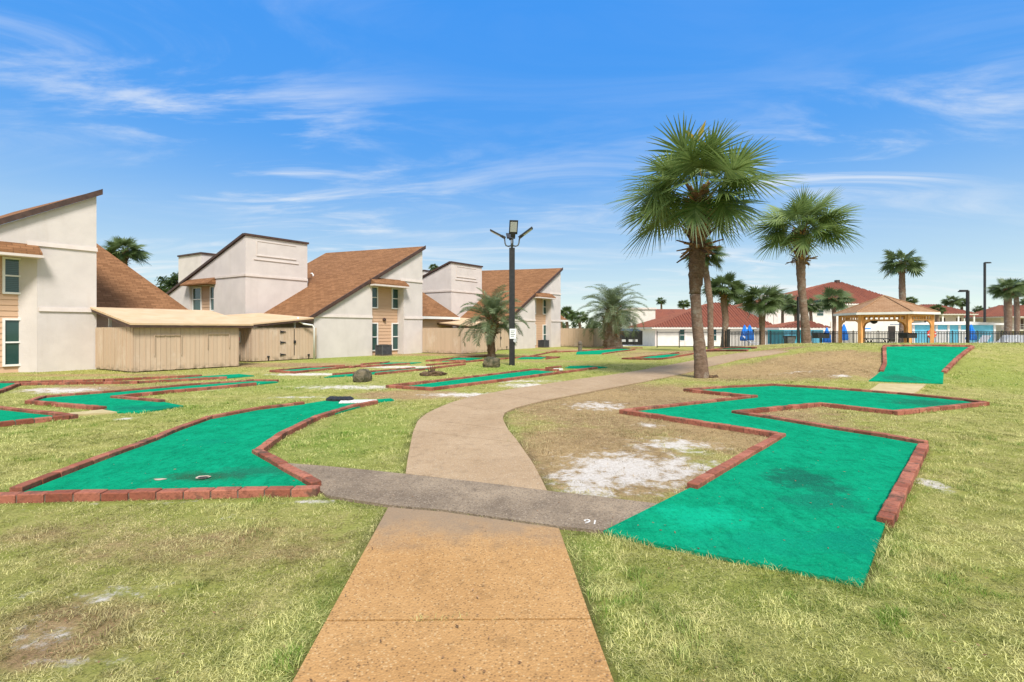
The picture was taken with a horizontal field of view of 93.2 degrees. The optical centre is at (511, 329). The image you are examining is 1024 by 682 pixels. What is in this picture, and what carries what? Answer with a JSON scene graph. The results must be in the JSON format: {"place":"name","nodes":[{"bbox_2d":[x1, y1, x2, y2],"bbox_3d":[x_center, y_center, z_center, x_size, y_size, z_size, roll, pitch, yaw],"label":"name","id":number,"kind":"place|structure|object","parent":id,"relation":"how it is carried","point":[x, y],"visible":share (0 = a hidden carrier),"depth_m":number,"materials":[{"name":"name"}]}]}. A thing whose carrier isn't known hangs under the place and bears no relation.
{"place":"outdoors","nodes":[
{"label":"outdoors","id":0,"kind":"place"},
{"bbox_2d":[293,507,613,681],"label":"path","id":1,"kind":"structure","parent":0,"point":[369,610],"depth_m":2.48,"materials":[{"name":"beige concrete"}]},
{"bbox_2d":[289,463,657,533],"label":"crossing path","id":2,"kind":"structure","parent":0,"point":[571,511],"depth_m":4.11,"materials":[{"name":"grey concrete"}]},
{"bbox_2d":[0,342,1023,681],"bbox_3d":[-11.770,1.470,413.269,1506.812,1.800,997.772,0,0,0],"label":"lawn ground","id":3,"kind":"structure","parent":0,"point":[666,468],"depth_m":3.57,"materials":[{"name":"green plant"}]},
{"bbox_2d":[0,406,77,426],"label":"green mini golf","id":4,"kind":"object","parent":3,"relation":"on","point":[10,416],"visible":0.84,"depth_m":7.95,"materials":[{"name":"carpet"}]},
{"bbox_2d":[0,189,187,372],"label":"townhouse","id":5,"kind":"structure","parent":3,"relation":"on","point":[62,271],"depth_m":16.91,"materials":[{"name":"paint"}]},
{"bbox_2d":[2,257,20,293],"bbox_3d":[-16.818,-1.795,16.353,0.070,1.235,0.567,0,0,38],"label":"window","id":6,"kind":"structure","parent":5,"relation":"in","point":[10,265],"depth_m":16.29,"materials":[{"name":"teal glass"}]},
{"bbox_2d":[2,318,20,366],"bbox_3d":[-16.818,0.445,16.353,0.070,1.615,0.567,0,0,38],"label":"window","id":7,"kind":"structure","parent":5,"relation":"in","point":[10,326],"depth_m":16.29,"materials":[{"name":"teal glass"}]},
{"bbox_2d":[0,374,253,393],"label":"green mini golf","id":8,"kind":"object","parent":3,"relation":"on","point":[5,386],"visible":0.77,"depth_m":13.27,"materials":[{"name":"carpet"}]},
{"bbox_2d":[102,235,153,265],"bbox_3d":[-32.067,-3.113,40.086,3.977,9.371,3.937,0,0,0],"label":"fan palm","id":9,"kind":"object","parent":3,"relation":"on","point":[132,251],"visible":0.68,"depth_m":39.72,"materials":[{"name":"green plant"}]},
{"bbox_2d":[25,379,278,413],"bbox_3d":[-8.053,1.467,10.986,3.735,0.150,5.134,0,0,0],"label":"green mini golf","id":10,"kind":"object","parent":3,"relation":"on","point":[125,401],"visible":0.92,"depth_m":10.05,"materials":[{"name":"carpet"}]},
{"bbox_2d":[156,272,177,292],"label":"broadleaf tree","id":11,"kind":"object","parent":3,"relation":"on","point":[169,282],"visible":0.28,"depth_m":45.75,"materials":[{"name":"green plant"}]},
{"bbox_2d":[95,327,238,371],"bbox_3d":[-12.898,0.688,18.248,2.860,1.504,3.783,0,0,38],"label":"board fence","id":12,"kind":"object","parent":3,"relation":"on","point":[129,349],"visible":0.94,"depth_m":17.19,"materials":[{"name":"beige wood"}]},
{"bbox_2d":[154,335,181,355],"bbox_3d":[-12.076,0.560,16.994,0.020,0.720,0.823,0,0,38],"label":"access door","id":13,"kind":"structure","parent":12,"relation":"in","point":[154,335],"depth_m":16.67,"materials":[{"name":"beige wood"}]},
{"bbox_2d":[90,307,253,327],"bbox_3d":[-12.759,0.335,18.332,3.070,2.270,4.361,0,0,38],"label":"lean to roof","id":14,"kind":"object","parent":3,"relation":"on","point":[150,318],"visible":0.89,"depth_m":17.81,"materials":[{"name":"beige wood"}]},
{"bbox_2d":[0,396,393,503],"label":"green mini golf","id":15,"kind":"object","parent":3,"relation":"on","point":[230,454],"visible":0.9,"depth_m":5.04,"materials":[{"name":"carpet"}]},
{"bbox_2d":[220,313,313,361],"bbox_3d":[-12.621,0.305,23.320,4.880,2.330,3.416,0,0,30],"label":"lean to roof","id":16,"kind":"object","parent":3,"relation":"on","point":[259,319],"visible":0.53,"depth_m":23.18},
{"bbox_2d":[239,328,316,361],"bbox_3d":[-11.284,0.693,22.421,4.097,1.514,1.835,0,0,-21],"label":"board fence","id":17,"kind":"object","parent":3,"relation":"on","point":[263,344],"visible":0.79,"depth_m":22.30,"materials":[{"name":"beige wood"}]},
{"bbox_2d":[269,365,351,373],"bbox_3d":[-7.151,1.467,17.586,1.255,0.150,2.994,0,0,23],"label":"green mini golf","id":18,"kind":"object","parent":3,"relation":"on","point":[306,369],"visible":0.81,"depth_m":17.25,"materials":[{"name":"carpet"}]},
{"bbox_2d":[166,233,459,358],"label":"townhouse","id":19,"kind":"structure","parent":3,"relation":"on","point":[358,303],"depth_m":27.29,"materials":[{"name":"paint"}]},
{"bbox_2d":[192,287,201,309],"bbox_3d":[-18.385,-1.730,28.242,0.955,1.415,0.070,0,0,30],"label":"window","id":20,"kind":"structure","parent":19,"relation":"in","point":[196,291],"depth_m":28.24,"materials":[{"name":"grey glass"}]},
{"bbox_2d":[210,286,213,310],"bbox_3d":[-16.902,-1.730,27.386,0.625,1.415,0.070,0,0,30],"label":"window","id":21,"kind":"structure","parent":19,"relation":"in","point":[211,287],"depth_m":27.45,"materials":[{"name":"white glass"}]},
{"bbox_2d":[372,286,377,307],"bbox_3d":[-7.841,-1.795,27.427,0.070,1.235,0.567,0,0,38],"label":"window","id":22,"kind":"structure","parent":19,"relation":"in","point":[374,289],"depth_m":27.49,"materials":[{"name":"teal glass"}]},
{"bbox_2d":[372,323,377,350],"bbox_3d":[-7.841,0.445,27.427,0.070,1.615,0.567,0,0,38],"label":"window","id":23,"kind":"structure","parent":19,"relation":"in","point":[374,325],"depth_m":27.49,"materials":[{"name":"teal glass"}]},
{"bbox_2d":[391,288,397,308],"bbox_3d":[-6.896,-1.795,28.636,0.070,1.235,0.567,0,0,38],"label":"window","id":24,"kind":"structure","parent":19,"relation":"in","point":[394,291],"depth_m":28.59,"materials":[{"name":"teal glass"}]},
{"bbox_2d":[391,323,397,349],"bbox_3d":[-6.896,0.445,28.636,0.070,1.615,0.567,0,0,38],"label":"window","id":25,"kind":"structure","parent":19,"relation":"in","point":[394,326],"depth_m":28.59,"materials":[{"name":"teal glass"}]},
{"bbox_2d":[352,369,371,382],"bbox_3d":[-4.180,1.338,13.549,0.428,0.457,0.598,0,0,16],"label":"boulder","id":26,"kind":"object","parent":3,"relation":"on","point":[361,375],"visible":0.88,"depth_m":13.35,"materials":[{"name":"grey stone"}]},
{"bbox_2d":[375,344,391,355],"bbox_3d":[-7.137,1.163,26.887,0.681,0.614,0.681,0,0,38],"label":"cooling unit","id":27,"kind":"object","parent":3,"relation":"on","point":[383,349],"visible":1,"depth_m":26.68,"materials":[{"name":"grey metal"}]},
{"bbox_2d":[349,361,421,367],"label":"green mini golf","id":28,"kind":"object","parent":3,"relation":"on","point":[385,363],"visible":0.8,"depth_m":19.78,"materials":[{"name":"carpet"}]},
{"bbox_2d":[324,363,465,377],"bbox_3d":[-3.651,1.467,17.076,1.014,0.150,6.496,0,0,38],"label":"green mini golf","id":29,"kind":"object","parent":3,"relation":"on","point":[387,371],"visible":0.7,"depth_m":16.44,"materials":[{"name":"carpet"}]},
{"bbox_2d":[419,365,447,375],"bbox_3d":[-2.478,1.337,15.298,0.883,0.427,0.456,0,0,0],"label":"stump","id":30,"kind":"object","parent":3,"relation":"on","point":[432,372],"visible":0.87,"depth_m":15.17,"materials":[{"name":"brown wood"}]},
{"bbox_2d":[429,263,438,270],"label":"fan palm","id":31,"kind":"object","parent":3,"relation":"on","point":[431,268],"visible":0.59,"depth_m":61.78,"materials":[{"name":"green plant"}]},
{"bbox_2d":[422,328,496,353],"bbox_3d":[-3.212,0.688,30.259,2.824,1.504,3.783,0,0,38],"label":"board fence","id":32,"kind":"object","parent":3,"relation":"on","point":[441,340],"visible":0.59,"depth_m":28.96,"materials":[{"name":"beige wood"}]},
{"bbox_2d":[426,351,553,365],"bbox_3d":[-0.424,1.467,25.566,2.595,0.150,13.646,0,0,36],"label":"green mini golf","id":33,"kind":"object","parent":3,"relation":"on","point":[460,359],"visible":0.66,"depth_m":22.92,"materials":[{"name":"carpet"}]},
{"bbox_2d":[482,357,500,367],"bbox_3d":[-0.803,1.329,18.634,0.740,0.533,0.523,0,0,14],"label":"boulder","id":34,"kind":"object","parent":3,"relation":"on","point":[491,362],"visible":0.81,"depth_m":18.43,"materials":[{"name":"grey stone"}]},
{"bbox_2d":[457,284,529,356],"bbox_3d":[-0.970,-0.287,25.257,3.921,3.915,3.737,0,0,0],"label":"feather palm","id":35,"kind":"object","parent":3,"relation":"on","point":[491,310],"visible":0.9,"depth_m":24.86,"materials":[{"name":"green plant"}]},
{"bbox_2d":[422,261,567,349],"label":"townhouse","id":36,"kind":"structure","parent":3,"relation":"on","point":[451,286],"depth_m":38.04,"materials":[{"name":"paint"}]},
{"bbox_2d":[437,318,508,327],"bbox_3d":[-3.071,0.305,33.920,4.880,2.330,3.416,0,0,30],"label":"lean to roof","id":37,"kind":"object","parent":36,"relation":"attached to","point":[456,322],"visible":0.17,"depth_m":33.09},
{"bbox_2d":[542,299,545,314],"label":"window","id":38,"kind":"structure","parent":36,"relation":"in","point":[543,300],"depth_m":39.23,"materials":[{"name":"teal glass"}]},
{"bbox_2d":[542,325,545,339],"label":"window","id":39,"kind":"structure","parent":36,"relation":"in","point":[543,326],"depth_m":39.23,"materials":[{"name":"teal glass"}]},
{"bbox_2d":[386,365,607,390],"bbox_3d":[0.262,1.466,15.380,1.495,0.152,9.378,0,0,38],"label":"green mini golf","id":40,"kind":"object","parent":3,"relation":"on","point":[441,384],"visible":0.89,"depth_m":13.88,"materials":[{"name":"carpet"}]},
{"bbox_2d":[497,328,508,349],"bbox_3d":[-1.734,0.693,33.021,4.097,1.514,1.835,0,0,-21],"label":"board fence","id":41,"kind":"object","parent":3,"relation":"on","point":[502,340],"visible":0.19,"depth_m":33.86,"materials":[{"name":"beige wood"}]},
{"bbox_2d":[490,220,532,365],"bbox_3d":[-0.024,-1.357,19.617,1.375,5.854,1.544,0,0,-44],"label":"lamp post","id":42,"kind":"object","parent":3,"relation":"on","point":[513,228],"visible":0.99,"depth_m":19.50,"materials":[{"name":"black metal"}]},
{"bbox_2d":[518,355,559,358],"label":"green mini golf","id":43,"kind":"object","parent":3,"relation":"on","point":[541,357],"visible":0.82,"depth_m":24.53,"materials":[{"name":"carpet"}]},
{"bbox_2d":[538,340,548,347],"bbox_3d":[2.518,1.163,38.587,0.681,0.614,0.681,0,0,38],"label":"cooling unit","id":44,"kind":"object","parent":3,"relation":"on","point":[543,343],"visible":1,"depth_m":38.37,"materials":[{"name":"black metal"}]},
{"bbox_2d":[561,306,577,327],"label":"fan palm","id":45,"kind":"object","parent":3,"relation":"on","point":[565,310],"visible":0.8,"depth_m":69.51,"materials":[{"name":"green plant"}]},
{"bbox_2d":[578,341,581,351],"bbox_3d":[4.421,1.120,31.452,0.300,0.700,0.285,0,0,0],"label":"tee marker","id":46,"kind":"object","parent":3,"relation":"on","point":[579,345],"visible":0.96,"depth_m":31.36,"materials":[{"name":"grey stone"}]},
{"bbox_2d":[573,311,588,327],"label":"fan palm","id":47,"kind":"object","parent":3,"relation":"on","point":[576,319],"visible":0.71,"depth_m":73.78,"materials":[{"name":"green plant"}]},
{"bbox_2d":[561,328,603,346],"bbox_3d":[6.338,0.688,40.859,2.824,1.504,3.783,0,0,38],"label":"board fence","id":48,"kind":"object","parent":3,"relation":"on","point":[571,337],"visible":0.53,"depth_m":39.52,"materials":[{"name":"beige wood"}]},
{"bbox_2d":[570,317,600,327],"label":"broadleaf tree","id":49,"kind":"object","parent":3,"relation":"on","point":[573,325],"visible":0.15,"depth_m":119.39,"materials":[{"name":"green plant"}]},
{"bbox_2d":[551,347,642,354],"bbox_3d":[6.837,1.460,32.327,3.681,0.164,10.981,0,0,42],"label":"green mini golf","id":50,"kind":"object","parent":3,"relation":"on","point":[598,351],"visible":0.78,"depth_m":31.06,"materials":[{"name":"carpet"}]},
{"bbox_2d":[575,282,649,348],"bbox_3d":[7.578,-0.905,36.452,5.534,5.366,5.137,0,0,-30],"label":"feather palm","id":51,"kind":"object","parent":3,"relation":"on","point":[613,319],"visible":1,"depth_m":35.90,"materials":[{"name":"green plant"}]},
{"bbox_2d":[620,329,642,344],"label":"screen enclosure","id":52,"kind":"object","parent":3,"relation":"on","point":[635,340],"visible":0.81,"depth_m":44.48,"materials":[{"name":"black metal"}]},
{"bbox_2d":[618,308,684,328],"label":"white building","id":53,"kind":"structure","parent":3,"relation":"on","point":[652,313],"depth_m":82.00,"materials":[{"name":"paint"}]},
{"bbox_2d":[622,352,693,359],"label":"green mini golf","id":54,"kind":"object","parent":3,"relation":"on","point":[663,356],"visible":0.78,"depth_m":22.37,"materials":[{"name":"carpet"}]},
{"bbox_2d":[656,297,665,308],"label":"fan palm","id":55,"kind":"object","parent":3,"relation":"on","point":[661,301],"visible":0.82,"depth_m":109.81,"materials":[{"name":"green plant"}]},
{"bbox_2d":[677,299,690,308],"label":"fan palm","id":56,"kind":"object","parent":3,"relation":"on","point":[683,304],"visible":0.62,"depth_m":114.68,"materials":[{"name":"green plant"}]},
{"bbox_2d":[657,331,721,347],"bbox_3d":[13.957,0.835,37.902,5.119,1.350,0.076,0,0,7],"label":"wire fence","id":57,"kind":"object","parent":3,"relation":"on","point":[679,332],"visible":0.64,"depth_m":37.97,"materials":[{"name":"black metal"}]},
{"bbox_2d":[628,302,771,345],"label":"pool house","id":58,"kind":"structure","parent":3,"relation":"on","point":[681,321],"depth_m":58.80,"materials":[{"name":"paint"}]},
{"bbox_2d":[679,329,685,340],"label":"window","id":59,"kind":"structure","parent":58,"relation":"in","point":[681,330],"depth_m":58.59,"materials":[{"name":"teal glass"}]},
{"bbox_2d":[603,114,808,378],"bbox_3d":[5.574,-2.144,14.249,5.130,7.577,5.364,0,0,-35],"label":"fan palm","id":60,"kind":"object","parent":3,"relation":"on","point":[700,212],"visible":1,"depth_m":13.81,"materials":[{"name":"green plant"}]},
{"bbox_2d":[683,238,729,348],"bbox_3d":[11.966,-2.113,29.980,2.959,7.158,2.997,0,0,0],"label":"fan palm","id":61,"kind":"object","parent":3,"relation":"on","point":[714,259],"visible":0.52,"depth_m":29.83,"materials":[{"name":"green plant"}]},
{"bbox_2d":[722,329,723,347],"bbox_3d":[16.105,0.785,37.000,0.100,1.570,0.100,0,0,0],"label":"gate post","id":62,"kind":"object","parent":3,"relation":"on","point":[722,338],"visible":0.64,"depth_m":36.95,"materials":[{"name":"black metal"}]},
{"bbox_2d":[701,272,750,347],"bbox_3d":[16.837,-1.498,38.553,4.139,6.171,3.843,0,0,0],"label":"fan palm","id":63,"kind":"object","parent":3,"relation":"on","point":[727,295],"visible":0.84,"depth_m":38.11,"materials":[{"name":"green plant"}]},
{"bbox_2d":[726,329,730,346],"bbox_3d":[16.721,0.795,37.400,0.260,1.550,0.260,0,0,0],"label":"gate post","id":64,"kind":"object","parent":3,"relation":"on","point":[728,337],"visible":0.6,"depth_m":37.30,"materials":[{"name":"black metal"}]},
{"bbox_2d":[706,347,756,351],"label":"green mini golf","id":65,"kind":"object","parent":3,"relation":"on","point":[731,349],"visible":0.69,"depth_m":20.64,"materials":[{"name":"carpet"}]},
{"bbox_2d":[738,284,789,344],"bbox_3d":[20.016,-1.050,38.422,3.961,5.241,4.087,0,0,42],"label":"fan palm","id":66,"kind":"object","parent":3,"relation":"on","point":[769,304],"visible":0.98,"depth_m":38.14,"materials":[{"name":"green plant"}]},
{"bbox_2d":[772,292,796,322],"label":"fan palm","id":67,"kind":"object","parent":3,"relation":"on","point":[788,296],"visible":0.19,"depth_m":65.82,"materials":[{"name":"green plant"}]},
{"bbox_2d":[783,336,795,343],"bbox_3d":[22.469,0.985,39.200,0.700,0.870,0.720,0,0,0],"label":"trash bin","id":68,"kind":"object","parent":3,"relation":"on","point":[790,339],"visible":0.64,"depth_m":38.90,"materials":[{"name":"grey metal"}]},
{"bbox_2d":[781,298,809,320],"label":"fan palm","id":69,"kind":"object","parent":3,"relation":"on","point":[790,309],"visible":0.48,"depth_m":62.86,"materials":[{"name":"green plant"}]},
{"bbox_2d":[603,383,989,587],"bbox_3d":[3.918,1.457,7.878,10.780,0.169,4.991,0,0,-42],"label":"green mini golf","id":70,"kind":"object","parent":3,"relation":"on","point":[876,479],"visible":0.93,"depth_m":4.43,"materials":[{"name":"carpet"}]},
{"bbox_2d":[797,297,799,342],"bbox_3d":[21.597,-0.438,36.500,0.140,4.016,0.140,0,0,0],"label":"light pole","id":71,"kind":"object","parent":3,"relation":"on","point":[798,325],"visible":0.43,"depth_m":36.43,"materials":[{"name":"black metal"}]},
{"bbox_2d":[742,184,864,342],"bbox_3d":[12.787,-2.711,21.449,4.704,7.254,4.408,0,0,0],"label":"fan palm","id":72,"kind":"object","parent":3,"relation":"on","point":[807,211],"visible":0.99,"depth_m":21.10,"materials":[{"name":"green plant"}]},
{"bbox_2d":[807,298,824,320],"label":"fan palm","id":73,"kind":"object","parent":3,"relation":"on","point":[812,308],"visible":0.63,"depth_m":59.53,"materials":[{"name":"green plant"}]},
{"bbox_2d":[734,280,898,342],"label":"pool building","id":74,"kind":"structure","parent":3,"relation":"on","point":[859,294],"depth_m":77.00,"materials":[{"name":"paint"}]},
{"bbox_2d":[816,309,823,315],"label":"window","id":75,"kind":"structure","parent":74,"relation":"in","point":[822,313],"depth_m":76.99,"materials":[{"name":"glass"}]},
{"bbox_2d":[830,322,837,342],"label":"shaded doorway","id":76,"kind":"structure","parent":74,"relation":"in","point":[830,322],"depth_m":76.90,"materials":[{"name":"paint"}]},
{"bbox_2d":[888,326,894,341],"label":"door","id":77,"kind":"structure","parent":74,"relation":"in","point":[890,328],"depth_m":76.92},
{"bbox_2d":[812,333,829,342],"bbox_3d":[21.069,0.860,33.000,0.840,1.220,0.600,0,0,0],"label":"park grill","id":78,"kind":"object","parent":3,"relation":"on","point":[820,335],"visible":0.93,"depth_m":32.70,"materials":[{"name":"black metal"}]},
{"bbox_2d":[813,286,854,342],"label":"fan palm","id":79,"kind":"object","parent":3,"relation":"on","point":[835,304],"visible":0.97,"depth_m":61.48,"materials":[{"name":"green plant"}]},
{"bbox_2d":[725,331,1023,346],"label":"picket fence","id":80,"kind":"object","parent":3,"relation":"on","point":[878,333],"visible":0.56,"depth_m":40.58,"materials":[{"name":"black metal"}]},
{"bbox_2d":[857,338,894,342],"bbox_3d":[27.389,1.097,36.200,1.900,0.814,1.720,0,0,0],"label":"picnic table","id":81,"kind":"object","parent":3,"relation":"on","point":[877,338],"visible":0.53,"depth_m":36.03,"materials":[{"name":"grey metal"}]},
{"bbox_2d":[833,295,940,342],"bbox_3d":[28.451,-0.511,37.000,6.008,4.201,6.444,0,0,0],"label":"gazebo","id":82,"kind":"object","parent":3,"relation":"on","point":[883,306],"visible":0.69,"depth_m":35.72,"materials":[{"name":"beige wood"}]},
{"bbox_2d":[877,248,928,342],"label":"fan palm","id":83,"kind":"object","parent":3,"relation":"on","point":[908,263],"visible":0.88,"depth_m":45.77,"materials":[{"name":"green plant"}]},
{"bbox_2d":[899,333,916,342],"bbox_3d":[27.414,0.860,33.500,0.840,1.220,0.600,0,0,-11],"label":"park grill","id":84,"kind":"object","parent":3,"relation":"on","point":[907,335],"visible":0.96,"depth_m":33.28,"materials":[{"name":"black metal"}]},
{"bbox_2d":[906,297,918,322],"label":"fan palm","id":85,"kind":"object","parent":3,"relation":"on","point":[915,301],"visible":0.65,"depth_m":79.78,"materials":[{"name":"green plant"}]},
{"bbox_2d":[869,344,974,383],"bbox_3d":[12.393,0.997,14.964,7.869,0.911,2.157,0,0,-41],"label":"green mini golf","id":86,"kind":"object","parent":3,"relation":"on","point":[927,364],"visible":0.94,"depth_m":14.31,"materials":[{"name":"carpet"}]},
{"bbox_2d":[930,304,946,321],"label":"fan palm","id":87,"kind":"object","parent":3,"relation":"on","point":[940,308],"visible":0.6,"depth_m":83.67,"materials":[{"name":"green plant"}]},
{"bbox_2d":[914,304,977,322],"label":"motel","id":88,"kind":"structure","parent":3,"relation":"on","point":[951,314],"depth_m":93.80,"materials":[{"name":"paint"}]},
{"bbox_2d":[890,321,1003,342],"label":"bath house","id":89,"kind":"structure","parent":3,"relation":"on","point":[960,326],"depth_m":47.00,"materials":[{"name":"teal paint"}]},
{"bbox_2d":[938,330,946,342],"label":"door","id":90,"kind":"structure","parent":89,"relation":"in","point":[938,330],"depth_m":46.95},
{"bbox_2d":[939,295,963,307],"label":"fan palm","id":91,"kind":"object","parent":3,"relation":"on","point":[949,301],"visible":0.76,"depth_m":99.58,"materials":[{"name":"green plant"}]},
{"bbox_2d":[958,290,969,342],"bbox_3d":[34.113,-0.693,36.500,0.675,4.527,0.320,0,0,0],"label":"light pole","id":92,"kind":"object","parent":3,"relation":"on","point":[967,316],"visible":0.88,"depth_m":36.44,"materials":[{"name":"black metal"}]},
{"bbox_2d":[958,297,971,309],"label":"fan palm","id":93,"kind":"object","parent":3,"relation":"on","point":[963,303],"visible":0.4,"depth_m":104.45,"materials":[{"name":"green plant"}]},
{"bbox_2d":[971,305,982,312],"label":"fan palm","id":94,"kind":"object","parent":3,"relation":"on","point":[978,308],"visible":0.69,"depth_m":99.87,"materials":[{"name":"green plant"}]},
{"bbox_2d":[983,262,991,321],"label":"light pole","id":95,"kind":"object","parent":3,"relation":"on","point":[984,292],"visible":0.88,"depth_m":59.94,"materials":[{"name":"black metal"}]},
{"bbox_2d":[964,305,1023,341],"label":"motel","id":96,"kind":"structure","parent":3,"relation":"on","point":[994,314],"depth_m":90.89,"materials":[{"name":"paint"}]},
{"bbox_2d":[984,277,1023,342],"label":"fan palm","id":97,"kind":"object","parent":3,"relation":"on","point":[1008,292],"visible":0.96,"depth_m":44.78,"materials":[{"name":"green plant"}]},
{"bbox_2d":[1002,277,1023,342],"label":"fan palm","id":98,"kind":"object","parent":3,"relation":"on","point":[1016,306],"visible":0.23,"depth_m":49.83,"materials":[{"name":"green plant"}]},
{"bbox_2d":[0,0,1023,327],"label":"sky","id":99,"kind":"structure","parent":0,"point":[329,125],"materials":[{"name":"blue"}]},
{"bbox_2d":[406,350,788,489],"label":"curving path","id":100,"kind":"structure","parent":0,"point":[480,443],"depth_m":6.85,"materials":[{"name":"beige concrete"}]},
{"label":"pool deck","id":101,"kind":"structure","parent":0,"visible":0},
{"bbox_2d":[740,325,746,345],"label":"closed umbrella","id":102,"kind":"object","parent":101,"relation":"on","point":[744,329],"visible":0.38,"depth_m":44.88,"materials":[{"name":"blue fabric"}]},
{"bbox_2d":[746,325,753,339],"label":"closed umbrella","id":103,"kind":"object","parent":101,"relation":"on","point":[749,328],"visible":0.63,"depth_m":43.37,"materials":[{"name":"blue fabric"}]},
{"bbox_2d":[757,321,830,343],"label":"cabana","id":104,"kind":"object","parent":101,"relation":"on","point":[792,326],"visible":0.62,"depth_m":50.70,"materials":[{"name":"teal paint"}]},
{"bbox_2d":[842,324,846,339],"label":"closed umbrella","id":105,"kind":"object","parent":101,"relation":"on","point":[844,328],"visible":0.45,"depth_m":44.34,"materials":[{"name":"blue fabric"}]},
{"bbox_2d":[965,324,974,342],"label":"closed umbrella","id":106,"kind":"object","parent":101,"relation":"on","point":[971,328],"visible":0.38,"depth_m":43.82,"materials":[{"name":"blue fabric"}]},
{"bbox_2d":[970,335,990,342],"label":"pool lounger","id":107,"kind":"object","parent":101,"relation":"on","point":[985,338],"visible":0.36,"depth_m":43.04,"materials":[{"name":"white plastic"}]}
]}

